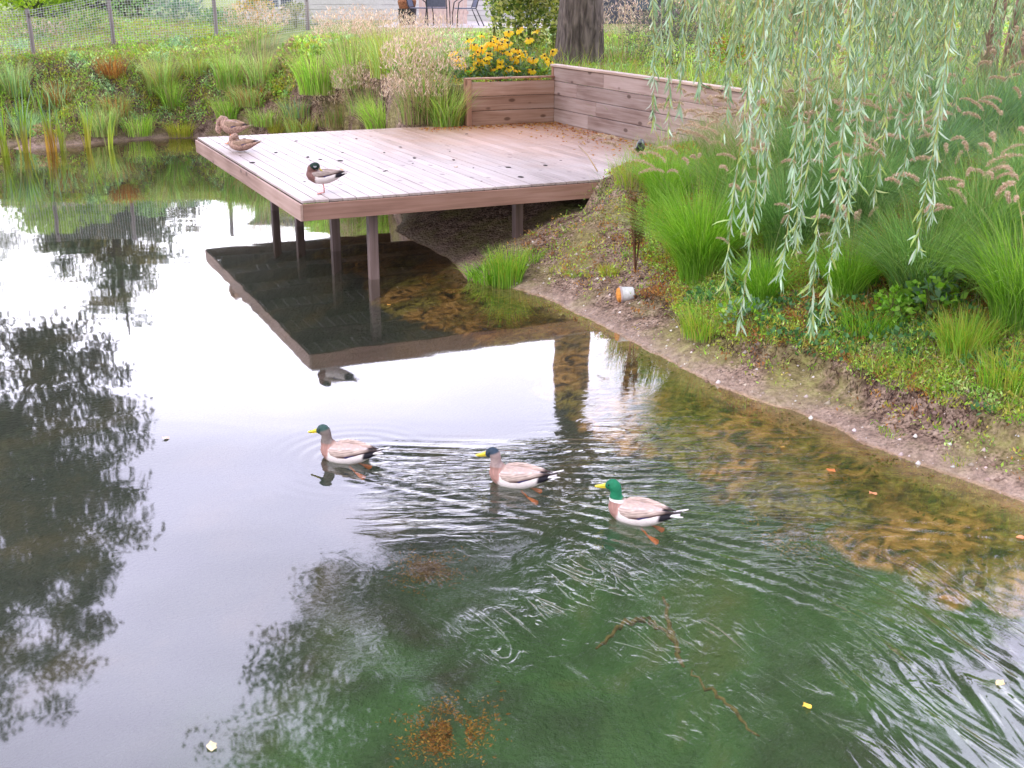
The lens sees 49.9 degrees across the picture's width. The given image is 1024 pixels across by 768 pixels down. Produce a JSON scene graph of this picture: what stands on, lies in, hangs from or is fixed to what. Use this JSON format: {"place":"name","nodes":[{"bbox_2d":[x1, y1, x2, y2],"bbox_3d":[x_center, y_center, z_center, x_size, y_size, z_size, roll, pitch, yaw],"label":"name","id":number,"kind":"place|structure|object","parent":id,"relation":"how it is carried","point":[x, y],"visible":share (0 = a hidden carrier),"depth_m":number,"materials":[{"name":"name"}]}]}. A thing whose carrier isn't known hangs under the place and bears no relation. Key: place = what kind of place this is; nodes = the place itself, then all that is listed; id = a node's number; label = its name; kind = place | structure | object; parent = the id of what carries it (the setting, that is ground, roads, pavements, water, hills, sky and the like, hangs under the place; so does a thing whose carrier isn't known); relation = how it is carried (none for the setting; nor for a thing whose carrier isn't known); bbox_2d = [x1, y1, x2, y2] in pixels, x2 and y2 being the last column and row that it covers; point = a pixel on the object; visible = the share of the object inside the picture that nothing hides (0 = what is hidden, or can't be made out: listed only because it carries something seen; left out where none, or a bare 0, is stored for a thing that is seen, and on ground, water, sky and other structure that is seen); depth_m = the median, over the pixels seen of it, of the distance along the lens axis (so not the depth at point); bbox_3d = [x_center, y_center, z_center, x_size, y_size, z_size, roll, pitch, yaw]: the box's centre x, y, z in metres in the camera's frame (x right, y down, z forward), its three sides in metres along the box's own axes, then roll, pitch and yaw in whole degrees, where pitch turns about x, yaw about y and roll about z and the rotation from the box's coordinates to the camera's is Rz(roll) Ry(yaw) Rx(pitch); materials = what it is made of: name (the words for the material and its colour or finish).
{"place":"outdoors","nodes":[
{"label":"outdoors","id":0,"kind":"place"},
{"bbox_2d":[222,0,290,52],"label":"feather grass","id":1,"kind":"object","parent":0,"point":[261,43],"depth_m":23.53,"materials":[{"name":"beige plant"}]},
{"bbox_2d":[240,0,558,20],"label":"house","id":2,"kind":"structure","parent":0,"point":[395,6],"depth_m":31.72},
{"bbox_2d":[0,137,987,740],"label":"water","id":3,"kind":"structure","parent":0,"point":[136,217],"depth_m":13.77,"materials":[{"name":"liquid"}]},
{"bbox_2d":[308,424,389,479],"bbox_3d":[-1.107,0.446,7.402,0.571,0.335,0.208,6,21,15],"label":"mallard duck","id":4,"kind":"object","parent":3,"relation":"on","point":[348,452],"visible":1,"depth_m":7.36},
{"bbox_2d":[373,542,477,600],"bbox_3d":[-0.513,1.035,6.176,0.590,0.043,0.765,10,22,26],"label":"algae mat","id":5,"kind":"object","parent":3,"relation":"on","point":[425,571],"visible":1,"depth_m":6.16,"materials":[{"name":"brown plant"}]},
{"bbox_2d":[377,681,511,767],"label":"algae mat","id":6,"kind":"object","parent":3,"relation":"on","point":[439,734],"visible":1,"depth_m":4.74,"materials":[{"name":"brown plant"}]},
{"bbox_2d":[404,301,567,335],"bbox_3d":[-0.002,-0.641,10.743,2.226,0.043,1.175,5,20,13],"label":"algae mat","id":7,"kind":"object","parent":3,"relation":"on","point":[505,318],"visible":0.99,"depth_m":10.70,"materials":[{"name":"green plant"}]},
{"bbox_2d":[475,447,563,504],"bbox_3d":[0.041,0.578,7.059,0.571,0.335,0.208,5,20,13],"label":"mallard duck","id":8,"kind":"object","parent":3,"relation":"on","point":[518,476],"visible":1,"depth_m":7.02},
{"bbox_2d":[595,616,668,648],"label":"sunken branch","id":9,"kind":"object","parent":3,"relation":"in","point":[634,621],"visible":1,"depth_m":5.81,"materials":[{"name":"brown wood"}]},
{"bbox_2d":[595,479,688,544],"bbox_3d":[0.761,0.753,6.587,0.571,0.335,0.208,9,22,22],"label":"mallard duck","id":10,"kind":"object","parent":3,"relation":"on","point":[642,512],"visible":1,"depth_m":6.55},
{"bbox_2d":[715,494,868,571],"bbox_3d":[1.773,0.876,6.630,1.095,0.042,0.946,-5,21,-15],"label":"algae mat","id":11,"kind":"object","parent":3,"relation":"on","point":[799,533],"visible":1,"depth_m":6.55,"materials":[{"name":"green plant"}]},
{"bbox_2d":[0,16,1021,127],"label":"meadow grass","id":12,"kind":"structure","parent":0,"point":[657,67],"depth_m":19.34,"materials":[{"name":"green plant"}]},
{"bbox_2d":[0,0,1023,767],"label":"ground","id":13,"kind":"structure","parent":0,"point":[218,566],"depth_m":7.81,"materials":[{"name":"soil"}]},
{"bbox_2d":[4,85,36,152],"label":"reed","id":14,"kind":"object","parent":13,"relation":"on","point":[23,133],"visible":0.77,"depth_m":20.54,"materials":[{"name":"green plant"}]},
{"bbox_2d":[0,52,41,97],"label":"grass clump","id":15,"kind":"object","parent":13,"relation":"on","point":[13,82],"visible":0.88,"depth_m":22.53,"materials":[{"name":"green plant"}]},
{"bbox_2d":[0,0,73,22],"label":"shrub","id":16,"kind":"object","parent":13,"relation":"on","point":[15,3],"visible":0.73,"depth_m":27.34,"materials":[{"name":"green plant"}]},
{"bbox_2d":[9,17,72,37],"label":"shrub","id":17,"kind":"object","parent":13,"relation":"on","point":[44,28],"visible":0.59,"depth_m":25.55,"materials":[{"name":"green plant"}]},
{"bbox_2d":[34,92,59,151],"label":"reed","id":18,"kind":"object","parent":13,"relation":"on","point":[50,135],"visible":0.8,"depth_m":20.71,"materials":[{"name":"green plant"}]},
{"bbox_2d":[31,75,79,108],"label":"grass clump","id":19,"kind":"object","parent":13,"relation":"on","point":[57,98],"visible":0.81,"depth_m":22.56,"materials":[{"name":"green plant"}]},
{"bbox_2d":[2,0,165,17],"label":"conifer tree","id":20,"kind":"object","parent":13,"relation":"on","point":[87,4],"visible":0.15,"depth_m":34.11,"materials":[{"name":"green plant"}]},
{"bbox_2d":[60,8,127,31],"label":"shrub","id":21,"kind":"object","parent":13,"relation":"on","point":[94,16],"visible":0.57,"depth_m":26.42,"materials":[{"name":"green plant"}]},
{"bbox_2d":[73,102,125,137],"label":"grass clump","id":22,"kind":"object","parent":13,"relation":"on","point":[102,119],"visible":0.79,"depth_m":22.08,"materials":[{"name":"green plant"}]},
{"bbox_2d":[89,53,132,78],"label":"grass clump","id":23,"kind":"object","parent":13,"relation":"on","point":[110,72],"visible":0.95,"depth_m":23.18,"materials":[{"name":"orange plant"}]},
{"bbox_2d":[92,91,138,118],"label":"grass clump","id":24,"kind":"object","parent":13,"relation":"on","point":[122,106],"visible":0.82,"depth_m":22.60,"materials":[{"name":"green plant"}]},
{"bbox_2d":[117,111,158,136],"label":"grass clump","id":25,"kind":"object","parent":13,"relation":"on","point":[142,125],"visible":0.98,"depth_m":22.54,"materials":[{"name":"green plant"}]},
{"bbox_2d":[131,48,188,94],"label":"grass clump","id":26,"kind":"object","parent":13,"relation":"on","point":[163,73],"visible":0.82,"depth_m":23.22,"materials":[{"name":"green plant"}]},
{"bbox_2d":[146,75,191,109],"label":"grass clump","id":27,"kind":"object","parent":13,"relation":"on","point":[168,95],"visible":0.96,"depth_m":23.14,"materials":[{"name":"green plant"}]},
{"bbox_2d":[144,0,207,23],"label":"shrub","id":28,"kind":"object","parent":13,"relation":"on","point":[175,5],"visible":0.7,"depth_m":28.32,"materials":[{"name":"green plant"}]},
{"bbox_2d":[172,48,209,75],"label":"grass clump","id":29,"kind":"object","parent":13,"relation":"on","point":[190,69],"visible":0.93,"depth_m":23.68,"materials":[{"name":"green plant"}]},
{"bbox_2d":[0,0,397,61],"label":"fence","id":30,"kind":"object","parent":13,"relation":"on","point":[111,25],"visible":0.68,"depth_m":25.01,"materials":[{"name":"metal"}]},
{"bbox_2d":[206,93,241,119],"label":"grass clump","id":31,"kind":"object","parent":13,"relation":"on","point":[228,112],"visible":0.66,"depth_m":22.55,"materials":[{"name":"green plant"}]},
{"bbox_2d":[198,42,257,90],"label":"grass clump","id":32,"kind":"object","parent":13,"relation":"on","point":[235,74],"visible":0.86,"depth_m":22.99,"materials":[{"name":"green plant"}]},
{"bbox_2d":[221,81,268,107],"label":"grass clump","id":33,"kind":"object","parent":13,"relation":"on","point":[242,95],"visible":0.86,"depth_m":22.42,"materials":[{"name":"green plant"}]},
{"bbox_2d":[226,46,282,87],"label":"grass clump","id":34,"kind":"object","parent":13,"relation":"on","point":[254,74],"visible":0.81,"depth_m":22.66,"materials":[{"name":"green plant"}]},
{"bbox_2d":[242,102,284,127],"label":"grass clump","id":35,"kind":"object","parent":13,"relation":"on","point":[267,121],"visible":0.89,"depth_m":22.18,"materials":[{"name":"green plant"}]},
{"bbox_2d":[274,95,310,118],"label":"grass clump","id":36,"kind":"object","parent":13,"relation":"on","point":[301,113],"visible":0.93,"depth_m":21.99,"materials":[{"name":"green plant"}]},
{"bbox_2d":[276,111,321,132],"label":"grass clump","id":37,"kind":"object","parent":13,"relation":"on","point":[297,128],"visible":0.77,"depth_m":21.94,"materials":[{"name":"green plant"}]},
{"bbox_2d":[276,42,337,95],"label":"grass clump","id":38,"kind":"object","parent":13,"relation":"on","point":[307,75],"visible":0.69,"depth_m":21.52,"materials":[{"name":"green plant"}]},
{"bbox_2d":[309,34,380,88],"bbox_3d":[-2.887,-6.081,20.574,2.156,1.049,2.175,0,20,0],"label":"grass clump","id":39,"kind":"object","parent":13,"relation":"on","point":[338,63],"visible":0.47,"depth_m":20.36,"materials":[{"name":"green plant"}]},
{"bbox_2d":[310,3,393,64],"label":"feather grass","id":40,"kind":"object","parent":13,"relation":"on","point":[329,24],"depth_m":20.68,"materials":[{"name":"beige plant"}]},
{"bbox_2d":[328,59,379,116],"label":"feather grass","id":41,"kind":"object","parent":13,"relation":"on","point":[353,82],"depth_m":19.96,"materials":[{"name":"beige plant"}]},
{"bbox_2d":[343,91,387,128],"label":"grass clump","id":42,"kind":"object","parent":13,"relation":"on","point":[373,117],"visible":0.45,"depth_m":18.47,"materials":[{"name":"green plant"}]},
{"bbox_2d":[347,25,437,79],"bbox_3d":[-2.022,-5.753,18.930,1.553,0.961,1.671,-13,24,-32],"label":"grass clump","id":43,"kind":"object","parent":13,"relation":"on","point":[376,68],"visible":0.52,"depth_m":18.80,"materials":[{"name":"green plant"}]},
{"bbox_2d":[351,9,434,54],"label":"feather grass","id":44,"kind":"object","parent":13,"relation":"on","point":[372,20],"depth_m":20.45,"materials":[{"name":"beige plant"}]},
{"bbox_2d":[243,29,547,107],"bbox_3d":[-2.456,-5.859,20.904,6.216,1.547,4.934,0,20,0],"label":"ground cover","id":45,"kind":"object","parent":13,"relation":"on","point":[296,44],"visible":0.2,"depth_m":22.32,"materials":[{"name":"green plant"}]},
{"bbox_2d":[379,66,449,124],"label":"feather grass","id":46,"kind":"object","parent":13,"relation":"on","point":[402,105],"depth_m":17.05,"materials":[{"name":"beige plant"}]},
{"bbox_2d":[379,29,469,107],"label":"feather grass","id":47,"kind":"object","parent":13,"relation":"on","point":[402,63],"depth_m":16.98,"materials":[{"name":"beige plant"}]},
{"bbox_2d":[195,122,659,300],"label":"wooden deck","id":48,"kind":"structure","parent":13,"relation":"on","point":[490,155],"depth_m":13.38,"materials":[{"name":"wood"}]},
{"bbox_2d":[215,115,251,143],"bbox_3d":[-3.827,-3.468,15.133,0.486,0.363,0.229,15,22,5],"label":"mallard duck","id":49,"kind":"object","parent":48,"relation":"on","point":[227,125],"visible":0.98,"depth_m":15.05},
{"bbox_2d":[306,162,351,193],"bbox_3d":[-1.934,-2.174,11.607,0.478,0.329,0.208,2,20,6],"label":"mallard duck","id":50,"kind":"object","parent":48,"relation":"on","point":[316,173],"visible":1,"depth_m":11.53},
{"bbox_2d":[419,121,656,164],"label":"leaf litter","id":51,"kind":"object","parent":48,"relation":"on","point":[549,123],"visible":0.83,"depth_m":16.97,"materials":[{"name":"brown plant"}]},
{"bbox_2d":[463,64,767,145],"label":"timber wall","id":52,"kind":"structure","parent":48,"relation":"on","point":[621,120],"depth_m":16.75,"materials":[{"name":"brown wood"}]},
{"bbox_2d":[396,12,472,75],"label":"feather grass","id":53,"kind":"object","parent":13,"relation":"on","point":[433,31],"depth_m":18.91,"materials":[{"name":"beige plant"}]},
{"bbox_2d":[397,75,485,126],"bbox_3d":[-1.111,-4.399,17.355,1.705,0.912,1.757,0,20,0],"label":"grass clump","id":54,"kind":"object","parent":13,"relation":"on","point":[455,114],"visible":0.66,"depth_m":17.15,"materials":[{"name":"green plant"}]},
{"bbox_2d":[378,20,550,27],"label":"patio","id":55,"kind":"structure","parent":13,"relation":"on","point":[474,24],"depth_m":27.79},
{"bbox_2d":[419,0,468,23],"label":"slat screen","id":56,"kind":"object","parent":55,"relation":"on","point":[462,14],"visible":0.52,"depth_m":28.63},
{"bbox_2d":[447,257,525,285],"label":"grass clump","id":57,"kind":"object","parent":13,"relation":"on","point":[478,276],"visible":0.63,"depth_m":11.85,"materials":[{"name":"green plant"}]},
{"bbox_2d":[432,27,557,82],"bbox_3d":[-0.284,-5.468,18.516,2.687,0.985,1.440,-6,21,-17],"label":"yellow coneflower","id":58,"kind":"object","parent":13,"relation":"on","point":[500,65],"visible":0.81,"depth_m":18.37,"materials":[{"name":"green plant"}]},
{"bbox_2d":[0,17,1008,139],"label":"ground cover","id":59,"kind":"object","parent":13,"relation":"on","point":[184,44],"visible":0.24,"depth_m":23.30,"materials":[{"name":"green plant"}]},
{"bbox_2d":[479,239,540,289],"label":"grass clump","id":60,"kind":"object","parent":13,"relation":"on","point":[509,270],"visible":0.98,"depth_m":11.64,"materials":[{"name":"green plant"}]},
{"bbox_2d":[490,0,559,51],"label":"shrub","id":61,"kind":"object","parent":13,"relation":"on","point":[517,8],"visible":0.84,"depth_m":20.41,"materials":[{"name":"green plant"}]},
{"bbox_2d":[553,0,603,65],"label":"oak tree","id":62,"kind":"object","parent":13,"relation":"on","point":[579,24],"visible":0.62,"depth_m":19.42,"materials":[{"name":"brown plant"}]},
{"bbox_2d":[598,154,667,191],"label":"grass clump","id":63,"kind":"object","parent":13,"relation":"on","point":[625,179],"visible":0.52,"depth_m":12.18,"materials":[{"name":"green plant"}]},
{"bbox_2d":[626,187,647,272],"bbox_3d":[1.242,-1.521,10.957,0.239,0.908,0.297,-3,20,-9],"label":"dried dock","id":64,"kind":"object","parent":13,"relation":"on","point":[639,237],"visible":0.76,"depth_m":10.94,"materials":[{"name":"brown plant"}]},
{"bbox_2d":[589,109,724,207],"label":"fountain grass","id":65,"kind":"object","parent":13,"relation":"on","point":[651,178],"depth_m":11.83,"materials":[{"name":"green plant"}]},
{"bbox_2d":[619,0,727,68],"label":"shrub","id":66,"kind":"object","parent":13,"relation":"on","point":[692,35],"visible":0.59,"depth_m":18.56,"materials":[{"name":"green plant"}]},
{"bbox_2d":[664,301,730,342],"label":"grass clump","id":67,"kind":"object","parent":13,"relation":"on","point":[691,327],"visible":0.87,"depth_m":9.44,"materials":[{"name":"green plant"}]},
{"bbox_2d":[570,127,825,284],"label":"fountain grass","id":68,"kind":"object","parent":13,"relation":"on","point":[692,245],"depth_m":10.15,"materials":[{"name":"green plant"}]},
{"bbox_2d":[651,86,766,158],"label":"fountain grass","id":69,"kind":"object","parent":13,"relation":"on","point":[702,118],"depth_m":12.83,"materials":[{"name":"green plant"}]},
{"bbox_2d":[413,260,1022,569],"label":"pondweed","id":70,"kind":"object","parent":13,"relation":"on","point":[828,466],"visible":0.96,"depth_m":8.31,"materials":[{"name":"brown plant"}]},
{"bbox_2d":[700,31,765,71],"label":"shrub","id":71,"kind":"object","parent":13,"relation":"on","point":[723,46],"visible":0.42,"depth_m":18.30,"materials":[{"name":"green plant"}]},
{"bbox_2d":[448,75,1023,478],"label":"ground cover","id":72,"kind":"object","parent":13,"relation":"on","point":[791,313],"visible":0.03,"depth_m":9.04,"materials":[{"name":"green plant"}]},
{"bbox_2d":[649,103,832,219],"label":"fountain grass","id":73,"kind":"object","parent":13,"relation":"on","point":[711,164],"depth_m":10.90,"materials":[{"name":"green plant"}]},
{"bbox_2d":[714,294,772,326],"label":"leafy plant","id":74,"kind":"object","parent":13,"relation":"on","point":[749,305],"visible":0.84,"depth_m":9.22,"materials":[{"name":"green plant"}]},
{"bbox_2d":[470,198,1023,499],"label":"pebbles","id":75,"kind":"object","parent":13,"relation":"on","point":[918,462],"visible":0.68,"depth_m":8.77,"materials":[{"name":"gravel"}]},
{"bbox_2d":[659,78,838,171],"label":"fountain grass","id":76,"kind":"object","parent":13,"relation":"on","point":[737,109],"depth_m":11.77,"materials":[{"name":"green plant"}]},
{"bbox_2d":[704,215,831,306],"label":"fountain grass","id":77,"kind":"object","parent":13,"relation":"on","point":[758,282],"depth_m":9.38,"materials":[{"name":"green plant"}]},
{"bbox_2d":[675,108,900,255],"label":"fountain grass","id":78,"kind":"object","parent":13,"relation":"on","point":[776,212],"depth_m":9.92,"materials":[{"name":"green plant"}]},
{"bbox_2d":[561,49,1023,328],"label":"meadow grass","id":79,"kind":"structure","parent":13,"relation":"on","point":[691,138],"depth_m":12.54,"materials":[{"name":"green plant"}]},
{"bbox_2d":[672,0,945,31],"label":"border shrubs","id":80,"kind":"object","parent":13,"relation":"on","point":[820,10],"visible":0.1,"depth_m":24.27,"materials":[{"name":"green plant"}]},
{"bbox_2d":[715,64,904,184],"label":"fountain grass","id":81,"kind":"object","parent":13,"relation":"on","point":[788,144],"depth_m":11.28,"materials":[{"name":"green plant"}]},
{"bbox_2d":[741,23,891,129],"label":"fountain grass","id":82,"kind":"object","parent":13,"relation":"on","point":[791,96],"depth_m":13.51,"materials":[{"name":"green plant"}]},
{"bbox_2d":[634,288,1003,431],"bbox_3d":[2.692,0.032,8.101,0.534,0.315,6.408,-11,23,-29],"label":"root fringe","id":83,"kind":"object","parent":13,"relation":"on","point":[731,345],"visible":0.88,"depth_m":8.66,"materials":[{"name":"brown plant"}]},
{"bbox_2d":[642,0,1023,343],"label":"weeping willow","id":84,"kind":"object","parent":13,"relation":"on","point":[910,46],"visible":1,"depth_m":6.37,"materials":[{"name":"green plant"}]},
{"bbox_2d":[774,200,899,301],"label":"fountain grass","id":85,"kind":"object","parent":13,"relation":"on","point":[845,276],"depth_m":8.97,"materials":[{"name":"green plant"}]},
{"bbox_2d":[683,245,1023,415],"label":"clover patch","id":86,"kind":"object","parent":13,"relation":"on","point":[896,330],"visible":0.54,"depth_m":8.71,"materials":[{"name":"green plant"}]},
{"bbox_2d":[820,295,916,342],"bbox_3d":[2.825,-0.533,8.662,0.868,0.323,0.837,0,20,0],"label":"grass clump","id":87,"kind":"object","parent":13,"relation":"on","point":[867,325],"visible":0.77,"depth_m":8.57,"materials":[{"name":"green plant"}]},
{"bbox_2d":[751,80,987,228],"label":"fountain grass","id":88,"kind":"object","parent":13,"relation":"on","point":[866,160],"depth_m":9.85,"materials":[{"name":"green plant"}]},
{"bbox_2d":[779,36,979,146],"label":"fountain grass","id":89,"kind":"object","parent":13,"relation":"on","point":[868,96],"depth_m":12.51,"materials":[{"name":"green plant"}]},
{"bbox_2d":[766,132,1023,309],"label":"fountain grass","id":90,"kind":"object","parent":13,"relation":"on","point":[890,256],"depth_m":8.54,"materials":[{"name":"green plant"}]},
{"bbox_2d":[872,280,919,322],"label":"leafy plant","id":91,"kind":"object","parent":13,"relation":"on","point":[892,299],"visible":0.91,"depth_m":8.54,"materials":[{"name":"green plant"}]},
{"bbox_2d":[808,57,1023,187],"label":"fountain grass","id":92,"kind":"object","parent":13,"relation":"on","point":[946,130],"depth_m":10.67,"materials":[{"name":"green plant"}]},
{"bbox_2d":[830,96,1023,264],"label":"fountain grass","id":93,"kind":"object","parent":13,"relation":"on","point":[983,191],"depth_m":8.76,"materials":[{"name":"green plant"}]},
{"bbox_2d":[900,259,968,319],"bbox_3d":[3.237,-0.718,8.474,0.454,0.526,0.483,17,26,38],"label":"leafy plant","id":94,"kind":"object","parent":13,"relation":"on","point":[940,287],"visible":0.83,"depth_m":8.40,"materials":[{"name":"green plant"}]},
{"bbox_2d":[855,142,1023,334],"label":"fountain grass","id":95,"kind":"object","parent":13,"relation":"on","point":[1005,282],"depth_m":7.95,"materials":[{"name":"green plant"}]},
{"bbox_2d":[919,301,1021,365],"bbox_3d":[3.292,-0.385,8.027,0.732,0.427,0.735,-15,25,-37],"label":"grass clump","id":96,"kind":"object","parent":13,"relation":"on","point":[968,338],"visible":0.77,"depth_m":7.95,"materials":[{"name":"green plant"}]},
{"bbox_2d":[962,336,1023,397],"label":"grass clump","id":97,"kind":"object","parent":13,"relation":"on","point":[998,373],"visible":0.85,"depth_m":7.58,"materials":[{"name":"green plant"}]},
{"bbox_2d":[600,0,673,64],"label":"feather grass","id":98,"kind":"object","parent":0,"point":[617,24],"depth_m":19.92,"materials":[{"name":"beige plant"}]},
{"bbox_2d":[604,0,680,23],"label":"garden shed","id":99,"kind":"structure","parent":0,"point":[616,12],"depth_m":29.82,"materials":[{"name":"stone"}]},
{"bbox_2d":[871,21,1020,113],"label":"fountain grass","id":100,"kind":"object","parent":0,"point":[932,75],"depth_m":13.89,"materials":[{"name":"green plant"}]},
{"bbox_2d":[883,18,1023,154],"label":"fountain grass","id":101,"kind":"object","parent":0,"point":[1016,116],"depth_m":11.72,"materials":[{"name":"green plant"}]},
{"bbox_2d":[894,72,1023,198],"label":"fountain grass","id":102,"kind":"object","parent":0,"point":[1018,150],"depth_m":9.46,"materials":[{"name":"green plant"}]},
{"bbox_2d":[935,25,1023,141],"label":"fountain grass","id":103,"kind":"object","parent":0,"point":[1016,28],"depth_m":12.23,"materials":[{"name":"green plant"}]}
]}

